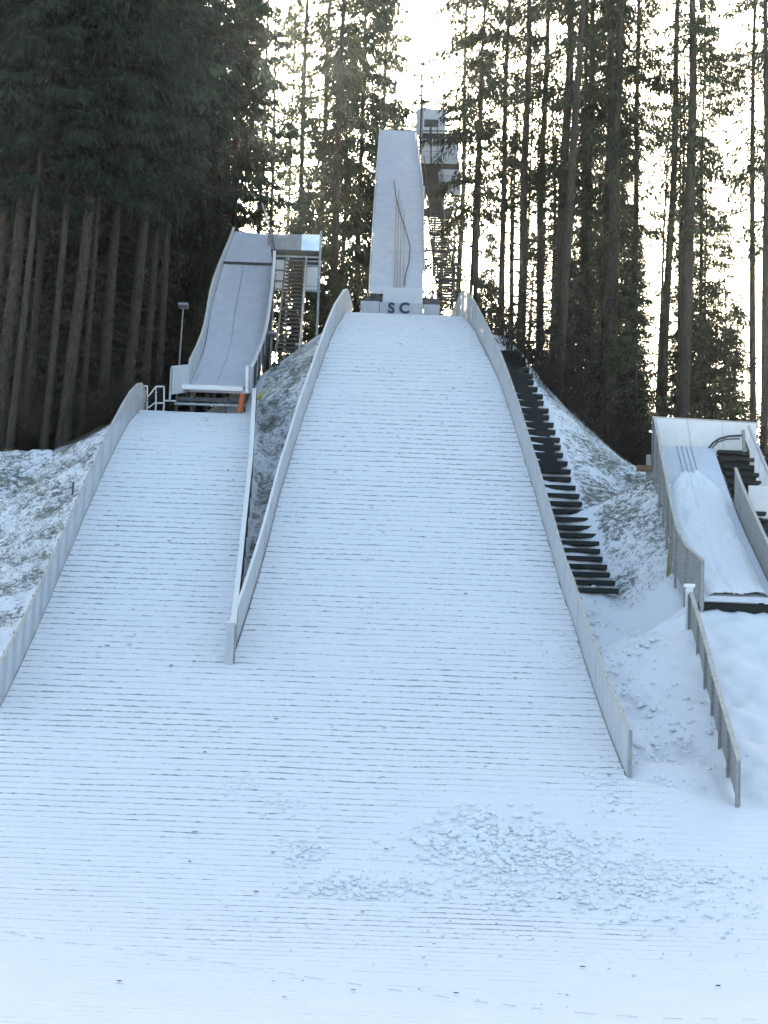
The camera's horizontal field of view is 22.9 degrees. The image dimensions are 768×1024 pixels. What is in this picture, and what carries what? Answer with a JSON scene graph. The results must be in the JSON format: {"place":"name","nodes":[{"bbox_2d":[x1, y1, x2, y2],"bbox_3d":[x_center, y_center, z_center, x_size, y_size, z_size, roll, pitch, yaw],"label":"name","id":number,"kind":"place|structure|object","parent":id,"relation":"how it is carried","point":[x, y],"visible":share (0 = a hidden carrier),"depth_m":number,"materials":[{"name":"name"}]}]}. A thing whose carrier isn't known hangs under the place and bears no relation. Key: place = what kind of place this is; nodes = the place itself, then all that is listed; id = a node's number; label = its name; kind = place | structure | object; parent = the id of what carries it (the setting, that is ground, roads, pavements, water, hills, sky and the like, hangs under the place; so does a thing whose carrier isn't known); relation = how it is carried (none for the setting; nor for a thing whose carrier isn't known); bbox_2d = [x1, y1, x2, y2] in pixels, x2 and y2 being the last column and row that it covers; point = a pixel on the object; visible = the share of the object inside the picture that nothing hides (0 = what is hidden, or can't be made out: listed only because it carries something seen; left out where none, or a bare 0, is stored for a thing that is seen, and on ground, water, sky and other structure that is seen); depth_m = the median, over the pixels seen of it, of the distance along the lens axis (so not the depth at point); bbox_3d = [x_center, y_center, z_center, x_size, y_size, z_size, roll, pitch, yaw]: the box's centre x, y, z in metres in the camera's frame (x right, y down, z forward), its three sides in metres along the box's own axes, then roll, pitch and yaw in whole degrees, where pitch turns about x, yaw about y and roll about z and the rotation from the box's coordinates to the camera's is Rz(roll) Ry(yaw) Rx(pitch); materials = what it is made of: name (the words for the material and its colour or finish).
{"place":"outdoors","nodes":[
{"label":"outdoors","id":0,"kind":"place"},
{"bbox_2d":[0,410,250,1023],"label":"side landing slope","id":1,"kind":"structure","parent":0,"point":[101,745],"depth_m":41.59,"materials":[{"name":"white snow"}]},
{"bbox_2d":[0,331,767,811],"bbox_3d":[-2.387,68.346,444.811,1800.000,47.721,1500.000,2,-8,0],"label":"ground","id":2,"kind":"structure","parent":0,"point":[738,643],"depth_m":52.09,"materials":[{"name":"white snow"}]},
{"bbox_2d":[0,47,97,426],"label":"spruce tree","id":3,"kind":"object","parent":2,"relation":"on","point":[65,302],"visible":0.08,"depth_m":72.18,"materials":[{"name":"green plant"}]},
{"bbox_2d":[0,73,103,448],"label":"spruce tree","id":4,"kind":"object","parent":2,"relation":"on","point":[36,319],"visible":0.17,"depth_m":69.02,"materials":[{"name":"green plant"}]},
{"bbox_2d":[0,0,108,439],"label":"spruce tree","id":5,"kind":"object","parent":2,"relation":"on","point":[4,219],"visible":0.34,"depth_m":66.56,"materials":[{"name":"green plant"}]},
{"bbox_2d":[0,0,119,451],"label":"spruce tree","id":6,"kind":"object","parent":2,"relation":"on","point":[9,332],"visible":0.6,"depth_m":66.00,"materials":[{"name":"green plant"}]},
{"bbox_2d":[0,0,145,451],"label":"spruce tree","id":7,"kind":"object","parent":2,"relation":"on","point":[24,137],"visible":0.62,"depth_m":65.86,"materials":[{"name":"green plant"}]},
{"bbox_2d":[0,383,145,705],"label":"side barrier","id":8,"kind":"object","parent":2,"relation":"on","point":[18,645],"visible":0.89,"depth_m":51.79,"materials":[{"name":"wood"}]},
{"bbox_2d":[7,129,157,413],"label":"spruce tree","id":9,"kind":"object","parent":2,"relation":"on","point":[74,256],"visible":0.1,"depth_m":71.95,"materials":[{"name":"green plant"}]},
{"bbox_2d":[0,0,182,449],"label":"spruce tree","id":10,"kind":"object","parent":2,"relation":"on","point":[86,163],"visible":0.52,"depth_m":66.11,"materials":[{"name":"green plant"}]},
{"bbox_2d":[24,201,162,422],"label":"spruce tree","id":11,"kind":"object","parent":2,"relation":"on","point":[119,289],"visible":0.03,"depth_m":74.90,"materials":[{"name":"green plant"}]},
{"bbox_2d":[43,219,163,411],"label":"spruce tree","id":12,"kind":"object","parent":2,"relation":"on","point":[125,299],"visible":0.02,"depth_m":79.34,"materials":[{"name":"green plant"}]},
{"bbox_2d":[18,0,206,448],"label":"spruce tree","id":13,"kind":"object","parent":2,"relation":"on","point":[63,435],"visible":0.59,"depth_m":66.38,"materials":[{"name":"green plant"}]},
{"bbox_2d":[37,0,205,437],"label":"spruce tree","id":14,"kind":"object","parent":2,"relation":"on","point":[121,140],"visible":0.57,"depth_m":66.75,"materials":[{"name":"green plant"}]},
{"bbox_2d":[94,217,179,409],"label":"spruce tree","id":15,"kind":"object","parent":2,"relation":"on","point":[144,318],"visible":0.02,"depth_m":83.76,"materials":[{"name":"green plant"}]},
{"bbox_2d":[67,0,239,420],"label":"spruce tree","id":16,"kind":"object","parent":2,"relation":"on","point":[202,90],"visible":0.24,"depth_m":68.86,"materials":[{"name":"green plant"}]},
{"bbox_2d":[92,0,229,409],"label":"spruce tree","id":17,"kind":"object","parent":2,"relation":"on","point":[186,10],"visible":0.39,"depth_m":70.00,"materials":[{"name":"green plant"}]},
{"bbox_2d":[118,112,204,411],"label":"spruce tree","id":18,"kind":"object","parent":2,"relation":"on","point":[172,359],"visible":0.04,"depth_m":90.18,"materials":[{"name":"green plant"}]},
{"bbox_2d":[119,35,208,410],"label":"spruce tree","id":19,"kind":"object","parent":2,"relation":"on","point":[153,283],"visible":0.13,"depth_m":71.81,"materials":[{"name":"green plant"}]},
{"bbox_2d":[124,0,271,410],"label":"spruce tree","id":20,"kind":"object","parent":2,"relation":"on","point":[214,114],"visible":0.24,"depth_m":73.17,"materials":[{"name":"green plant"}]},
{"bbox_2d":[166,0,244,411],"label":"spruce tree","id":21,"kind":"object","parent":2,"relation":"on","point":[211,254],"visible":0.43,"depth_m":88.14,"materials":[{"name":"green plant"}]},
{"bbox_2d":[174,231,271,412],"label":"side inrun","id":22,"kind":"object","parent":2,"relation":"on","point":[238,317],"visible":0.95,"depth_m":76.29,"materials":[{"name":"metal"}]},
{"bbox_2d":[169,227,234,400],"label":"inrun side board","id":23,"kind":"object","parent":22,"relation":"attached to","point":[183,374],"visible":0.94,"depth_m":71.89,"materials":[{"name":"metal"}]},
{"bbox_2d":[250,251,275,398],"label":"inrun side board","id":24,"kind":"object","parent":22,"relation":"attached to","point":[257,363],"visible":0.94,"depth_m":73.39,"materials":[{"name":"metal"}]},
{"bbox_2d":[163,0,285,411],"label":"spruce tree","id":25,"kind":"object","parent":2,"relation":"on","point":[258,222],"visible":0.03,"depth_m":96.41,"materials":[{"name":"green plant"}]},
{"bbox_2d":[170,0,302,411],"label":"spruce tree","id":26,"kind":"object","parent":2,"relation":"on","point":[259,154],"visible":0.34,"depth_m":95.05,"materials":[{"name":"green plant"}]},
{"bbox_2d":[231,388,256,663],"bbox_3d":[-4.055,-0.106,56.128,0.214,11.063,20.925,2,-8,-3],"label":"side barrier","id":27,"kind":"object","parent":2,"relation":"on","point":[242,544],"visible":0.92,"depth_m":53.49,"materials":[{"name":"metal"}]},
{"bbox_2d":[230,0,315,330],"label":"spruce tree","id":28,"kind":"object","parent":2,"relation":"on","point":[284,27],"visible":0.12,"depth_m":112.33,"materials":[{"name":"green plant"}]},
{"bbox_2d":[244,0,301,371],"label":"spruce tree","id":29,"kind":"object","parent":2,"relation":"on","point":[272,176],"visible":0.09,"depth_m":108.17,"materials":[{"name":"green plant"}]},
{"bbox_2d":[252,0,316,357],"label":"spruce tree","id":30,"kind":"object","parent":2,"relation":"on","point":[302,6],"visible":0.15,"depth_m":127.03,"materials":[{"name":"green plant"}]},
{"bbox_2d":[229,289,352,642],"bbox_3d":[-2.706,-2.236,60.987,0.525,16.725,29.957,1,-8,4],"label":"side barrier","id":31,"kind":"object","parent":2,"relation":"on","point":[342,305],"visible":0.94,"depth_m":58.67,"materials":[{"name":"metal"}]},
{"bbox_2d":[267,231,321,371],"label":"platform stairs","id":32,"kind":"structure","parent":2,"relation":"on","point":[293,250],"depth_m":82.25,"materials":[{"name":"metal"}]},
{"bbox_2d":[268,178,324,367],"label":"spruce tree","id":33,"kind":"object","parent":2,"relation":"on","point":[304,217],"visible":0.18,"depth_m":92.59,"materials":[{"name":"green plant"}]},
{"bbox_2d":[251,0,365,359],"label":"spruce tree","id":34,"kind":"object","parent":2,"relation":"on","point":[304,100],"visible":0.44,"depth_m":101.92,"materials":[{"name":"green plant"}]},
{"bbox_2d":[261,0,373,358],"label":"spruce tree","id":35,"kind":"object","parent":2,"relation":"on","point":[331,8],"visible":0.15,"depth_m":103.75,"materials":[{"name":"green plant"}]},
{"bbox_2d":[302,285,332,341],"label":"young spruce","id":36,"kind":"object","parent":2,"relation":"on","point":[322,302],"visible":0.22,"depth_m":89.99,"materials":[{"name":"green plant"}]},
{"bbox_2d":[307,270,344,340],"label":"young spruce","id":37,"kind":"object","parent":2,"relation":"on","point":[333,279],"visible":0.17,"depth_m":90.04,"materials":[{"name":"green plant"}]},
{"bbox_2d":[274,0,389,343],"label":"spruce tree","id":38,"kind":"object","parent":2,"relation":"on","point":[335,203],"visible":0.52,"depth_m":99.83,"materials":[{"name":"green plant"}]},
{"bbox_2d":[298,0,411,324],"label":"spruce tree","id":39,"kind":"object","parent":2,"relation":"on","point":[378,109],"visible":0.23,"depth_m":107.42,"materials":[{"name":"green plant"}]},
{"bbox_2d":[4,258,767,473],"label":"undergrowth","id":40,"kind":"object","parent":2,"relation":"on","point":[510,331],"visible":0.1,"depth_m":68.23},
{"bbox_2d":[346,0,430,305],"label":"spruce tree","id":41,"kind":"object","parent":2,"relation":"on","point":[399,64],"visible":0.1,"depth_m":114.47,"materials":[{"name":"green plant"}]},
{"bbox_2d":[348,0,431,274],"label":"spruce tree","id":42,"kind":"object","parent":2,"relation":"on","point":[415,75],"visible":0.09,"depth_m":129.29,"materials":[{"name":"green plant"}]},
{"bbox_2d":[360,301,439,314],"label":"letter board","id":43,"kind":"object","parent":2,"relation":"on","point":[398,308],"visible":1,"depth_m":76.41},
{"bbox_2d":[365,123,439,307],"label":"inrun","id":44,"kind":"object","parent":2,"relation":"on","point":[398,161],"visible":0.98,"depth_m":86.72,"materials":[{"name":"metal"}]},
{"bbox_2d":[39,619,767,1004],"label":"snow chunks","id":45,"kind":"object","parent":2,"relation":"on","point":[465,835],"visible":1,"depth_m":33.03,"materials":[{"name":"white snow"}]},
{"bbox_2d":[403,57,470,304],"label":"spruce tree","id":46,"kind":"object","parent":2,"relation":"on","point":[420,95],"visible":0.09,"depth_m":116.43,"materials":[{"name":"green plant"}]},
{"bbox_2d":[416,107,460,313],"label":"start tower","id":47,"kind":"structure","parent":2,"relation":"on","point":[437,211],"depth_m":98.56,"materials":[{"name":"metal"}]},
{"bbox_2d":[435,195,469,315],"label":"spruce tree","id":48,"kind":"object","parent":2,"relation":"on","point":[459,251],"visible":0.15,"depth_m":109.04,"materials":[{"name":"green plant"}]},
{"bbox_2d":[416,0,506,315],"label":"spruce tree","id":49,"kind":"object","parent":2,"relation":"on","point":[463,192],"visible":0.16,"depth_m":116.13,"materials":[{"name":"green plant"}]},
{"bbox_2d":[410,0,537,329],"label":"spruce tree","id":50,"kind":"object","parent":2,"relation":"on","point":[480,85],"visible":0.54,"depth_m":90.42,"materials":[{"name":"green plant"}]},
{"bbox_2d":[443,76,506,312],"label":"spruce tree","id":51,"kind":"object","parent":2,"relation":"on","point":[471,266],"visible":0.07,"depth_m":94.57,"materials":[{"name":"green plant"}]},
{"bbox_2d":[472,275,497,334],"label":"young spruce","id":52,"kind":"object","parent":2,"relation":"on","point":[486,297],"visible":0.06,"depth_m":90.44,"materials":[{"name":"green plant"}]},
{"bbox_2d":[479,234,506,319],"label":"spruce tree","id":53,"kind":"object","parent":2,"relation":"on","point":[490,251],"visible":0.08,"depth_m":120.61,"materials":[{"name":"green plant"}]},
{"bbox_2d":[446,0,561,334],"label":"spruce tree","id":54,"kind":"object","parent":2,"relation":"on","point":[489,133],"visible":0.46,"depth_m":85.12,"materials":[{"name":"green plant"}]},
{"bbox_2d":[480,53,547,351],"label":"slender tree","id":55,"kind":"object","parent":2,"relation":"on","point":[512,256],"visible":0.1,"depth_m":91.79,"materials":[{"name":"green plant"}]},
{"bbox_2d":[472,0,579,349],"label":"spruce tree","id":56,"kind":"object","parent":2,"relation":"on","point":[529,45],"visible":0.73,"depth_m":82.77,"materials":[{"name":"green plant"}]},
{"bbox_2d":[475,0,597,353],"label":"spruce tree","id":57,"kind":"object","parent":2,"relation":"on","point":[540,228],"visible":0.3,"depth_m":84.89,"materials":[{"name":"green plant"}]},
{"bbox_2d":[451,290,632,778],"bbox_3d":[4.266,-1.289,57.520,1.024,19.096,36.712,3,-8,-4],"label":"side barrier","id":58,"kind":"object","parent":2,"relation":"on","point":[610,707],"visible":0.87,"depth_m":52.11,"materials":[{"name":"wood"}]},
{"bbox_2d":[501,351,618,593],"bbox_3d":[7.716,-2.318,87.515,4.795,19.076,68.233,1,-8,6],"label":"outdoor stairs","id":59,"kind":"structure","parent":2,"relation":"on","point":[547,457],"depth_m":60.29,"materials":[{"name":"black"}]},
{"bbox_2d":[502,0,627,398],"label":"spruce tree","id":60,"kind":"object","parent":2,"relation":"on","point":[566,264],"visible":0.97,"depth_m":73.61,"materials":[{"name":"green plant"}]},
{"bbox_2d":[504,0,632,371],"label":"spruce tree","id":61,"kind":"object","parent":2,"relation":"on","point":[564,157],"visible":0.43,"depth_m":80.84,"materials":[{"name":"green plant"}]},
{"bbox_2d":[547,272,600,429],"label":"young spruce","id":62,"kind":"object","parent":2,"relation":"on","point":[579,313],"visible":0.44,"depth_m":77.22,"materials":[{"name":"green plant"}]},
{"bbox_2d":[525,0,652,420],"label":"spruce tree","id":63,"kind":"object","parent":2,"relation":"on","point":[589,177],"visible":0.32,"depth_m":81.64,"materials":[{"name":"green plant"}]},
{"bbox_2d":[544,0,644,377],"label":"spruce tree","id":64,"kind":"object","parent":2,"relation":"on","point":[578,152],"visible":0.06,"depth_m":87.33,"materials":[{"name":"green plant"}]},
{"bbox_2d":[546,7,648,378],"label":"spruce tree","id":65,"kind":"object","parent":2,"relation":"on","point":[628,258],"visible":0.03,"depth_m":103.96,"materials":[{"name":"green plant"}]},
{"bbox_2d":[570,239,654,461],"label":"young spruce","id":66,"kind":"object","parent":2,"relation":"on","point":[596,258],"visible":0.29,"depth_m":78.55,"materials":[{"name":"green plant"}]},
{"bbox_2d":[542,0,683,438],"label":"spruce tree","id":67,"kind":"object","parent":2,"relation":"on","point":[593,211],"visible":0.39,"depth_m":78.75,"materials":[{"name":"green plant"}]},
{"bbox_2d":[576,28,660,330],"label":"spruce tree","id":68,"kind":"object","parent":2,"relation":"on","point":[646,250],"visible":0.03,"depth_m":108.97,"materials":[{"name":"green plant"}]},
{"bbox_2d":[559,0,678,446],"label":"spruce tree","id":69,"kind":"object","parent":2,"relation":"on","point":[615,177],"visible":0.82,"depth_m":76.55,"materials":[{"name":"green plant"}]},
{"bbox_2d":[591,282,658,452],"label":"young spruce","id":70,"kind":"object","parent":2,"relation":"on","point":[640,358],"visible":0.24,"depth_m":77.27,"materials":[{"name":"green plant"}]},
{"bbox_2d":[598,258,668,462],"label":"young spruce","id":71,"kind":"object","parent":2,"relation":"on","point":[643,320],"visible":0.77,"depth_m":74.91,"materials":[{"name":"green plant"}]},
{"bbox_2d":[577,0,699,444],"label":"spruce tree","id":72,"kind":"object","parent":2,"relation":"on","point":[637,195],"visible":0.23,"depth_m":83.01,"materials":[{"name":"green plant"}]},
{"bbox_2d":[639,112,694,433],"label":"slender tree","id":73,"kind":"object","parent":2,"relation":"on","point":[659,330],"visible":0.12,"depth_m":96.72,"materials":[{"name":"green plant"}]},
{"bbox_2d":[586,585,748,813],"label":"snow clods","id":74,"kind":"object","parent":2,"relation":"on","point":[655,743],"visible":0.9,"depth_m":41.68,"materials":[{"name":"white snow"}]},
{"bbox_2d":[651,349,691,416],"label":"young spruce","id":75,"kind":"object","parent":2,"relation":"on","point":[668,379],"visible":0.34,"depth_m":76.14,"materials":[{"name":"green plant"}]},
{"bbox_2d":[651,416,704,612],"bbox_3d":[8.025,-0.064,53.135,0.421,7.035,8.916,2,-8,0],"label":"inrun side board","id":76,"kind":"object","parent":2,"relation":"on","point":[688,561],"visible":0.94,"depth_m":51.26,"materials":[{"name":"grey wood"}]},
{"bbox_2d":[620,0,743,419],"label":"spruce tree","id":77,"kind":"object","parent":2,"relation":"on","point":[671,86],"visible":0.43,"depth_m":80.48,"materials":[{"name":"green plant"}]},
{"bbox_2d":[622,0,750,444],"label":"spruce tree","id":78,"kind":"object","parent":2,"relation":"on","point":[690,210],"visible":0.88,"depth_m":76.46,"materials":[{"name":"green plant"}]},
{"bbox_2d":[648,29,726,416],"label":"slender tree","id":79,"kind":"object","parent":2,"relation":"on","point":[678,301],"visible":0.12,"depth_m":88.11,"materials":[{"name":"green plant"}]},
{"bbox_2d":[648,0,745,418],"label":"spruce tree","id":80,"kind":"object","parent":2,"relation":"on","point":[712,124],"visible":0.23,"depth_m":90.75,"materials":[{"name":"green plant"}]},
{"bbox_2d":[671,177,731,399],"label":"spruce tree","id":81,"kind":"object","parent":2,"relation":"on","point":[709,200],"visible":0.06,"depth_m":117.38,"materials":[{"name":"green plant"}]},
{"bbox_2d":[652,416,756,481],"bbox_3d":[9.807,-1.773,58.223,3.212,2.228,0.155,2,-8,0],"label":"back screen","id":82,"kind":"object","parent":2,"relation":"on","point":[675,432],"visible":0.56,"depth_m":58.26,"materials":[{"name":"white wood"}]},
{"bbox_2d":[673,279,742,435],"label":"young spruce","id":83,"kind":"object","parent":2,"relation":"on","point":[712,291],"visible":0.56,"depth_m":79.64,"materials":[{"name":"green plant"}]},
{"bbox_2d":[689,331,729,418],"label":"young spruce","id":84,"kind":"object","parent":2,"relation":"on","point":[701,384],"visible":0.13,"depth_m":84.35,"materials":[{"name":"green plant"}]},
{"bbox_2d":[661,440,767,613],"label":"inrun","id":85,"kind":"object","parent":2,"relation":"on","point":[712,530],"visible":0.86,"depth_m":52.65,"materials":[{"name":"white"}]},
{"bbox_2d":[687,592,741,807],"bbox_3d":[7.237,4.011,41.819,0.194,5.523,10.201,1,-8,4],"label":"side barrier","id":86,"kind":"object","parent":2,"relation":"on","point":[727,742],"visible":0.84,"depth_m":41.16,"materials":[{"name":"grey wood"}]},
{"bbox_2d":[703,214,749,418],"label":"spruce tree","id":87,"kind":"object","parent":2,"relation":"on","point":[726,255],"visible":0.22,"depth_m":95.70,"materials":[{"name":"green plant"}]},
{"bbox_2d":[695,0,763,440],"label":"spruce tree","id":88,"kind":"object","parent":2,"relation":"on","point":[752,335],"visible":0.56,"depth_m":80.61,"materials":[{"name":"green plant"}]},
{"bbox_2d":[701,300,760,460],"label":"young spruce","id":89,"kind":"object","parent":2,"relation":"on","point":[737,311],"visible":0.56,"depth_m":80.68,"materials":[{"name":"green plant"}]},
{"bbox_2d":[699,0,767,456],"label":"spruce tree","id":90,"kind":"object","parent":2,"relation":"on","point":[763,364],"visible":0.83,"depth_m":76.96,"materials":[{"name":"green plant"}]},
{"bbox_2d":[713,326,759,465],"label":"young spruce","id":91,"kind":"object","parent":2,"relation":"on","point":[744,385],"visible":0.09,"depth_m":86.31,"materials":[{"name":"green plant"}]},
{"bbox_2d":[719,0,763,412],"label":"spruce tree","id":92,"kind":"object","parent":2,"relation":"on","point":[751,165],"visible":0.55,"depth_m":79.08,"materials":[{"name":"green plant"}]},
{"bbox_2d":[717,450,767,536],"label":"stairs","id":93,"kind":"structure","parent":2,"relation":"on","point":[731,460],"depth_m":56.81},
{"bbox_2d":[747,425,767,485],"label":"stair railing","id":94,"kind":"object","parent":93,"relation":"attached to","point":[759,462],"visible":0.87,"depth_m":56.68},
{"bbox_2d":[734,468,767,580],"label":"inrun side board","id":95,"kind":"object","parent":2,"relation":"on","point":[754,531],"visible":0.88,"depth_m":52.26,"materials":[{"name":"grey wood"}]},
{"bbox_2d":[748,485,767,533],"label":"white board","id":96,"kind":"object","parent":2,"relation":"on","point":[758,496],"visible":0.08,"depth_m":54.41,"materials":[{"name":"white"}]},
{"bbox_2d":[83,312,767,1023],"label":"landing slope","id":97,"kind":"structure","parent":0,"point":[401,690],"depth_m":37.16,"materials":[{"name":"white snow"}]},
{"bbox_2d":[225,622,234,664],"bbox_3d":[-3.657,3.119,45.071,0.210,1.030,0.090,2,-8,0],"label":"barrier end plate","id":98,"kind":"object","parent":97,"relation":"on","point":[230,630],"visible":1,"depth_m":45.05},
{"bbox_2d":[173,0,763,441],"label":"sky","id":99,"kind":"structure","parent":0,"point":[427,31],"materials":[{"name":"white"}]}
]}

